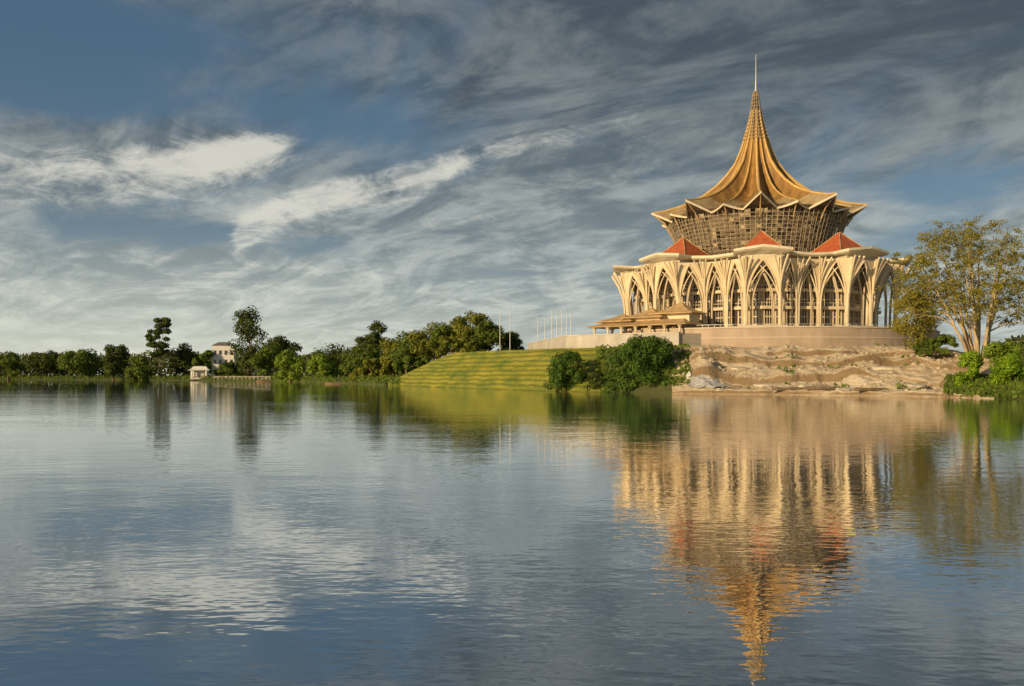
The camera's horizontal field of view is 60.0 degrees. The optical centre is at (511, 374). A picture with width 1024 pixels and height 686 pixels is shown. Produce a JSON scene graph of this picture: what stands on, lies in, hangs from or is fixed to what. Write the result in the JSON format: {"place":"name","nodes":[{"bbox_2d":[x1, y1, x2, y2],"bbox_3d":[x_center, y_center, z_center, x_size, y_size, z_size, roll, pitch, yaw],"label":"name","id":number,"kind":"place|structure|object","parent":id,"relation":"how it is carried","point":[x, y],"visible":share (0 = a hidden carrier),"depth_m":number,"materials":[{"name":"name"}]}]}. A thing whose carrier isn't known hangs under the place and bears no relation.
{"place":"outdoors","nodes":[
{"label":"outdoors","id":0,"kind":"place"},
{"bbox_2d":[0,375,387,384],"bbox_3d":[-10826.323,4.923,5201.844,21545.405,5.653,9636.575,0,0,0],"label":"ground","id":1,"kind":"structure","parent":0,"point":[210,379],"depth_m":734.74,"materials":[{"name":"green plant"}]},
{"bbox_2d":[0,351,26,379],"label":"tree","id":2,"kind":"object","parent":1,"relation":"on","point":[9,364],"visible":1,"depth_m":875.51,"materials":[{"name":"green plant"}]},
{"bbox_2d":[24,350,69,377],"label":"tree","id":3,"kind":"object","parent":1,"relation":"on","point":[44,364],"visible":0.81,"depth_m":877.84,"materials":[{"name":"green plant"}]},
{"bbox_2d":[55,348,104,377],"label":"tree","id":4,"kind":"object","parent":1,"relation":"on","point":[80,363],"visible":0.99,"depth_m":852.74,"materials":[{"name":"green plant"}]},
{"bbox_2d":[101,344,129,379],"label":"tree","id":5,"kind":"object","parent":1,"relation":"on","point":[115,362],"visible":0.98,"depth_m":785.15,"materials":[{"name":"green plant"}]},
{"bbox_2d":[124,354,156,379],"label":"shrub","id":6,"kind":"object","parent":1,"relation":"on","point":[139,369],"visible":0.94,"depth_m":770.76,"materials":[{"name":"green plant"}]},
{"bbox_2d":[144,317,171,377],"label":"tall tree","id":7,"kind":"object","parent":1,"relation":"on","point":[160,347],"visible":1,"depth_m":776.74,"materials":[{"name":"green plant"}]},
{"bbox_2d":[168,342,198,375],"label":"tree","id":8,"kind":"object","parent":1,"relation":"on","point":[184,354],"visible":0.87,"depth_m":793.81,"materials":[{"name":"green plant"}]},
{"bbox_2d":[189,366,209,378],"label":"pavilion","id":9,"kind":"structure","parent":1,"relation":"on","point":[198,374],"depth_m":732.88,"materials":[{"name":"white paint"}]},
{"bbox_2d":[191,349,212,372],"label":"tree","id":10,"kind":"object","parent":1,"relation":"on","point":[203,358],"visible":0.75,"depth_m":775.77,"materials":[{"name":"green plant"}]},
{"bbox_2d":[212,342,235,376],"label":"house","id":11,"kind":"structure","parent":1,"relation":"on","point":[220,351],"depth_m":783.48,"materials":[{"name":"white paint"}]},
{"bbox_2d":[212,361,243,377],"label":"shrub","id":12,"kind":"object","parent":1,"relation":"on","point":[228,368],"visible":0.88,"depth_m":739.87,"materials":[{"name":"green plant"}]},
{"bbox_2d":[214,376,269,376],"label":"railing","id":13,"kind":"object","parent":1,"relation":"on","point":[242,376],"visible":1,"depth_m":659.75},
{"bbox_2d":[227,305,268,377],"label":"tall tree","id":14,"kind":"object","parent":1,"relation":"on","point":[249,331],"visible":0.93,"depth_m":700.97,"materials":[{"name":"green plant"}]},
{"bbox_2d":[248,342,283,377],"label":"tree","id":15,"kind":"object","parent":1,"relation":"on","point":[264,362],"visible":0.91,"depth_m":644.86,"materials":[{"name":"green plant"}]},
{"bbox_2d":[266,334,302,377],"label":"tree","id":16,"kind":"object","parent":1,"relation":"on","point":[291,346],"visible":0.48,"depth_m":686.05,"materials":[{"name":"green plant"}]},
{"bbox_2d":[273,349,309,381],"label":"shrub","id":17,"kind":"object","parent":1,"relation":"on","point":[287,359],"visible":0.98,"depth_m":586.96,"materials":[{"name":"green plant"}]},
{"bbox_2d":[305,353,339,378],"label":"shrub","id":18,"kind":"object","parent":1,"relation":"on","point":[324,363],"visible":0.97,"depth_m":566.35,"materials":[{"name":"green plant"}]},
{"bbox_2d":[304,343,353,378],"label":"tree","id":19,"kind":"object","parent":1,"relation":"on","point":[336,358],"visible":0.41,"depth_m":645.85,"materials":[{"name":"green plant"}]},
{"bbox_2d":[339,342,384,373],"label":"tree","id":20,"kind":"object","parent":1,"relation":"on","point":[350,363],"visible":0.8,"depth_m":513.79,"materials":[{"name":"green plant"}]},
{"bbox_2d":[349,320,387,353],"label":"flat topped tree","id":21,"kind":"object","parent":1,"relation":"on","point":[372,338],"visible":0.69,"depth_m":593.49,"materials":[{"name":"green plant"}]},
{"bbox_2d":[348,358,394,380],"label":"shrub","id":22,"kind":"object","parent":1,"relation":"on","point":[370,367],"visible":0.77,"depth_m":466.88,"materials":[{"name":"green plant"}]},
{"bbox_2d":[0,334,1023,377],"bbox_3d":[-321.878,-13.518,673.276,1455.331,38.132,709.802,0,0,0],"label":"distant wood","id":23,"kind":"object","parent":1,"relation":"on","point":[154,361],"visible":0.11,"depth_m":929.99,"materials":[{"name":"green plant"}]},
{"bbox_2d":[388,348,603,391],"bbox_3d":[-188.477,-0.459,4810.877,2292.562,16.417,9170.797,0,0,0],"label":"lawn","id":24,"kind":"structure","parent":0,"point":[514,370],"depth_m":294.94,"materials":[{"name":"green plant"}]},
{"bbox_2d":[379,337,404,376],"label":"tree","id":25,"kind":"object","parent":24,"relation":"on","point":[388,347],"visible":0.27,"depth_m":465.65,"materials":[{"name":"green plant"}]},
{"bbox_2d":[390,330,430,365],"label":"tree","id":26,"kind":"object","parent":24,"relation":"on","point":[404,342],"visible":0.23,"depth_m":450.01,"materials":[{"name":"green plant"}]},
{"bbox_2d":[389,350,432,373],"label":"shrub","id":27,"kind":"object","parent":24,"relation":"on","point":[407,362],"visible":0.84,"depth_m":416.49,"materials":[{"name":"green plant"}]},
{"bbox_2d":[406,321,450,360],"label":"tree","id":28,"kind":"object","parent":24,"relation":"on","point":[419,340],"visible":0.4,"depth_m":435.91,"materials":[{"name":"green plant"}]},
{"bbox_2d":[430,316,469,353],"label":"tree","id":29,"kind":"object","parent":24,"relation":"on","point":[441,330],"visible":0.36,"depth_m":423.83,"materials":[{"name":"green plant"}]},
{"bbox_2d":[426,335,486,357],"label":"shrub","id":30,"kind":"object","parent":24,"relation":"on","point":[439,347],"visible":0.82,"depth_m":401.15,"materials":[{"name":"green plant"}]},
{"bbox_2d":[449,310,497,351],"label":"tree","id":31,"kind":"object","parent":24,"relation":"on","point":[463,329],"visible":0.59,"depth_m":420.21,"materials":[{"name":"green plant"}]},
{"bbox_2d":[469,320,508,350],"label":"tree","id":32,"kind":"object","parent":24,"relation":"on","point":[487,336],"visible":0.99,"depth_m":410.97,"materials":[{"name":"green plant"}]},
{"bbox_2d":[497,331,524,350],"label":"shrub","id":33,"kind":"object","parent":24,"relation":"on","point":[514,342],"visible":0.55,"depth_m":417.19,"materials":[{"name":"green plant"}]},
{"bbox_2d":[543,350,589,389],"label":"shrub","id":34,"kind":"object","parent":24,"relation":"on","point":[562,373],"visible":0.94,"depth_m":244.52,"materials":[{"name":"green plant"}]},
{"bbox_2d":[583,370,605,390],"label":"shrub","id":35,"kind":"object","parent":24,"relation":"on","point":[597,375],"visible":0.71,"depth_m":238.98,"materials":[{"name":"green plant"}]},
{"bbox_2d":[0,343,1023,398],"bbox_3d":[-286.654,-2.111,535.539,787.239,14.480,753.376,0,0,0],"label":"shore grass","id":36,"kind":"structure","parent":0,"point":[1011,390],"depth_m":227.53,"materials":[{"name":"green plant"}]},
{"bbox_2d":[0,380,1023,685],"bbox_3d":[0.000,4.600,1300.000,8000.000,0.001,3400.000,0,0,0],"label":"water","id":37,"kind":"structure","parent":0,"point":[166,532],"depth_m":25.11,"materials":[{"name":"blue liquid"}]},
{"bbox_2d":[0,0,1023,374],"label":"sky","id":38,"kind":"structure","parent":0,"point":[331,169],"materials":[{"name":"blue"}]},
{"bbox_2d":[604,348,671,393],"bbox_3d":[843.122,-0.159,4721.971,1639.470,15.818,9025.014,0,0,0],"label":"brush bank","id":39,"kind":"structure","parent":0,"point":[655,388],"depth_m":227.18,"materials":[{"name":"green plant"}]},
{"bbox_2d":[600,334,674,392],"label":"round tree","id":40,"kind":"object","parent":39,"relation":"on","point":[636,354],"visible":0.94,"depth_m":229.17,"materials":[{"name":"green plant"}]},
{"bbox_2d":[680,333,700,345],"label":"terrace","id":41,"kind":"structure","parent":0,"point":[692,339],"depth_m":250.93,"materials":[{"name":"beige concrete"}]},
{"bbox_2d":[528,331,680,349],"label":"terrace wall","id":42,"kind":"structure","parent":41,"relation":"on","point":[585,341],"depth_m":266.48,"materials":[{"name":"stone"}]},
{"bbox_2d":[586,302,707,333],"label":"entrance canopy","id":43,"kind":"object","parent":41,"relation":"on","point":[680,315],"visible":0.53,"depth_m":261.98,"materials":[{"name":"beige stone"}]},
{"bbox_2d":[672,345,993,398],"bbox_3d":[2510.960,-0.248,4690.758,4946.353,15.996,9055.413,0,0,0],"label":"river bank","id":44,"kind":"structure","parent":0,"point":[856,376],"depth_m":218.54,"materials":[{"name":"beige stone"}]},
{"bbox_2d":[685,371,727,388],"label":"boulder","id":45,"kind":"object","parent":44,"relation":"on","point":[701,381],"visible":1,"depth_m":217.92,"materials":[{"name":"grey stone"}]},
{"bbox_2d":[729,367,751,370],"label":"flat stone","id":46,"kind":"object","parent":44,"relation":"on","point":[739,368],"visible":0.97,"depth_m":224.54,"materials":[{"name":"beige stone"}]},
{"bbox_2d":[753,383,780,386],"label":"flat stone","id":47,"kind":"object","parent":44,"relation":"on","point":[761,384],"visible":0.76,"depth_m":213.09,"materials":[{"name":"beige stone"}]},
{"bbox_2d":[772,385,805,390],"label":"log","id":48,"kind":"object","parent":44,"relation":"on","point":[784,388],"visible":0.84,"depth_m":205.52,"materials":[{"name":"brown wood"}]},
{"bbox_2d":[794,384,816,386],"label":"flat stone","id":49,"kind":"object","parent":44,"relation":"on","point":[800,385],"visible":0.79,"depth_m":209.94,"materials":[{"name":"beige stone"}]},
{"bbox_2d":[683,344,956,391],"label":"rubble","id":50,"kind":"object","parent":44,"relation":"on","point":[827,358],"visible":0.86,"depth_m":219.85,"materials":[{"name":"beige stone"}]},
{"bbox_2d":[806,384,836,389],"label":"log","id":51,"kind":"object","parent":44,"relation":"on","point":[819,388],"visible":0.95,"depth_m":202.37,"materials":[{"name":"brown wood"}]},
{"bbox_2d":[825,387,851,390],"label":"flat stone","id":52,"kind":"object","parent":44,"relation":"on","point":[844,388],"visible":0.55,"depth_m":202.76,"materials":[{"name":"beige stone"}]},
{"bbox_2d":[854,385,886,390],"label":"log","id":53,"kind":"object","parent":44,"relation":"on","point":[866,389],"visible":1,"depth_m":194.95,"materials":[{"name":"brown wood"}]},
{"bbox_2d":[872,366,902,369],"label":"flat stone","id":54,"kind":"object","parent":44,"relation":"on","point":[887,368],"visible":0.93,"depth_m":214.99,"materials":[{"name":"beige stone"}]},
{"bbox_2d":[903,384,926,387],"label":"flat stone","id":55,"kind":"object","parent":44,"relation":"on","point":[917,385],"visible":0.97,"depth_m":196.54,"materials":[{"name":"beige stone"}]},
{"bbox_2d":[888,287,942,349],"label":"young tree","id":56,"kind":"object","parent":44,"relation":"on","point":[916,330],"visible":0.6,"depth_m":219.59,"materials":[{"name":"green plant"}]},
{"bbox_2d":[912,334,958,355],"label":"shrub","id":57,"kind":"object","parent":44,"relation":"on","point":[932,344],"visible":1,"depth_m":212.81,"materials":[{"name":"green plant"}]},
{"bbox_2d":[875,210,1023,358],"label":"spreading tree","id":58,"kind":"object","parent":44,"relation":"on","point":[979,307],"visible":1,"depth_m":203.93,"materials":[{"name":"green plant"}]},
{"bbox_2d":[952,350,983,386],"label":"shrub","id":59,"kind":"object","parent":44,"relation":"on","point":[973,361],"visible":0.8,"depth_m":185.26,"materials":[{"name":"green plant"}]},
{"bbox_2d":[981,352,1023,385],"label":"shrub","id":60,"kind":"object","parent":44,"relation":"on","point":[1010,365],"visible":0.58,"depth_m":176.97,"materials":[{"name":"green plant"}]},
{"bbox_2d":[994,355,1023,399],"bbox_3d":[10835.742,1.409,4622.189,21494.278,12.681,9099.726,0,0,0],"label":"grass bank","id":61,"kind":"structure","parent":0,"point":[1018,373],"depth_m":190.52,"materials":[{"name":"green plant"}]},
{"bbox_2d":[981,339,1023,362],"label":"shrub","id":62,"kind":"object","parent":61,"relation":"on","point":[996,351],"visible":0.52,"depth_m":198.42,"materials":[{"name":"green plant"}]},
{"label":"terrace","id":63,"kind":"structure","parent":0,"visible":0},
{"bbox_2d":[623,323,939,347],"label":"retaining wall","id":64,"kind":"structure","parent":63,"relation":"on","point":[806,336],"depth_m":246.20,"materials":[{"name":"beige stone"}]},
{"bbox_2d":[611,70,912,330],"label":"assembly hall","id":65,"kind":"structure","parent":64,"relation":"on","point":[757,240],"depth_m":272.80,"materials":[{"name":"concrete"}]},
{"bbox_2d":[649,286,652,308],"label":"window","id":66,"kind":"structure","parent":65,"relation":"in","point":[650,291],"depth_m":296.80,"materials":[{"name":"beige glass"}]},
{"bbox_2d":[659,275,663,327],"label":"window","id":67,"kind":"structure","parent":65,"relation":"in","point":[661,287],"depth_m":289.15,"materials":[{"name":"beige glass"}]},
{"bbox_2d":[664,274,668,308],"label":"window","id":68,"kind":"structure","parent":65,"relation":"in","point":[666,299],"depth_m":285.71,"materials":[{"name":"beige glass"}]},
{"bbox_2d":[669,282,673,327],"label":"window","id":69,"kind":"structure","parent":65,"relation":"in","point":[671,299],"depth_m":283.01,"materials":[{"name":"beige glass"}]},
{"bbox_2d":[682,273,690,326],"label":"window","id":70,"kind":"structure","parent":65,"relation":"in","point":[684,297],"depth_m":276.18,"materials":[{"name":"beige glass"}]},
{"bbox_2d":[692,277,701,326],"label":"window","id":71,"kind":"structure","parent":65,"relation":"in","point":[696,300],"depth_m":274.43,"materials":[{"name":"beige glass"}]},
{"bbox_2d":[707,276,712,326],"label":"window","id":72,"kind":"structure","parent":65,"relation":"in","point":[709,295],"depth_m":271.96,"materials":[{"name":"brown glass"}]},
{"bbox_2d":[715,276,722,326],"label":"window","id":73,"kind":"structure","parent":65,"relation":"in","point":[718,298],"depth_m":270.44,"materials":[{"name":"beige glass"}]},
{"bbox_2d":[728,271,735,325],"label":"window","id":74,"kind":"structure","parent":65,"relation":"in","point":[734,294],"depth_m":268.04,"materials":[{"name":"beige glass"}]},
{"bbox_2d":[738,276,742,324],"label":"window","id":75,"kind":"structure","parent":65,"relation":"in","point":[739,298],"depth_m":266.97,"materials":[{"name":"beige glass"}]},
{"bbox_2d":[750,270,759,324],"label":"window","id":76,"kind":"structure","parent":65,"relation":"in","point":[756,312],"depth_m":264.34,"materials":[{"name":"beige glass"}]},
{"bbox_2d":[763,267,772,324],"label":"window","id":77,"kind":"structure","parent":65,"relation":"in","point":[767,313],"depth_m":263.53,"materials":[{"name":"beige glass"}]},
{"bbox_2d":[775,292,784,324],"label":"window","id":78,"kind":"structure","parent":65,"relation":"in","point":[776,296],"depth_m":263.98,"materials":[{"name":"beige glass"}]},
{"bbox_2d":[787,268,795,324],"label":"window","id":79,"kind":"structure","parent":65,"relation":"in","point":[788,283],"depth_m":264.44,"materials":[{"name":"beige glass"}]},
{"bbox_2d":[800,277,807,325],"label":"window","id":80,"kind":"structure","parent":65,"relation":"in","point":[804,298],"depth_m":264.89,"materials":[{"name":"brown glass"}]},
{"bbox_2d":[809,270,816,325],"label":"window","id":81,"kind":"structure","parent":65,"relation":"in","point":[813,293],"depth_m":265.34,"materials":[{"name":"beige glass"}]},
{"bbox_2d":[822,275,830,325],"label":"window","id":82,"kind":"structure","parent":65,"relation":"in","point":[826,314],"depth_m":265.86,"materials":[{"name":"brown glass"}]},
{"bbox_2d":[832,266,841,325],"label":"window","id":83,"kind":"structure","parent":65,"relation":"in","point":[838,282],"depth_m":266.25,"materials":[{"name":"beige glass"}]},
{"bbox_2d":[849,285,853,324],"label":"window","id":84,"kind":"structure","parent":65,"relation":"in","point":[851,320],"depth_m":271.30,"materials":[{"name":"glass"}]},
{"bbox_2d":[854,278,857,324],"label":"window","id":85,"kind":"structure","parent":65,"relation":"in","point":[856,281],"depth_m":273.36,"materials":[{"name":"brown glass"}]},
{"bbox_2d":[858,272,862,324],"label":"window","id":86,"kind":"structure","parent":65,"relation":"in","point":[860,274],"depth_m":274.90,"materials":[{"name":"brown glass"}]}
]}

